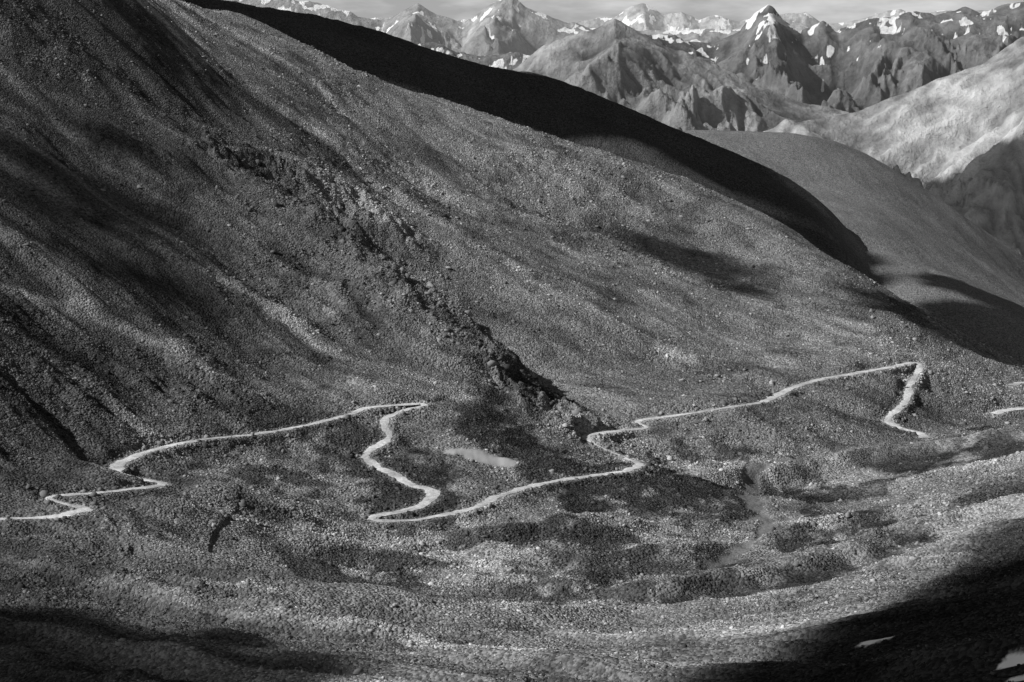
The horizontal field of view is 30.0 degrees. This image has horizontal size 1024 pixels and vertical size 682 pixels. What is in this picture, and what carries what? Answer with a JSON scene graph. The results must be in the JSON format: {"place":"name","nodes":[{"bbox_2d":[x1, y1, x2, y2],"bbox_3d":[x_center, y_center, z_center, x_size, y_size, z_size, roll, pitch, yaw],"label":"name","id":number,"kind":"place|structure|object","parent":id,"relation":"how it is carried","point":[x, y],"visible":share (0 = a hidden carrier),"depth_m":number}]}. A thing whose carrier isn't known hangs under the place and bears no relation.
{"place":"outdoors","nodes":[
{"label":"outdoors","id":0,"kind":"place"},
{"bbox_2d":[0,362,930,521],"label":"dirt road","id":1,"kind":"structure","parent":0,"point":[432,494],"depth_m":909.72},
{"bbox_2d":[0,0,1023,681],"bbox_3d":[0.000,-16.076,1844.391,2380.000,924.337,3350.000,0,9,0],"label":"mountain terrain","id":2,"kind":"structure","parent":0,"point":[880,224],"depth_m":1097.27},
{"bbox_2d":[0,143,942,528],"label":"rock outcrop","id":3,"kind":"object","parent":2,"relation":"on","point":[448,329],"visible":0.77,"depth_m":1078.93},
{"bbox_2d":[227,0,1023,255],"bbox_3d":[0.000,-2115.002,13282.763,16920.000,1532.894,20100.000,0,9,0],"label":"distant mountain range","id":4,"kind":"structure","parent":0,"point":[932,103],"depth_m":8844.87},
{"bbox_2d":[296,0,1023,22],"label":"sky","id":5,"kind":"structure","parent":0,"point":[568,11]},
{"bbox_2d":[991,407,1023,413],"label":"dirt road","id":6,"kind":"structure","parent":0,"point":[1005,410],"depth_m":1298.80},
{"bbox_2d":[1009,382,1023,385],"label":"dirt road","id":7,"kind":"structure","parent":0,"point":[1015,383],"depth_m":1396.03}
]}

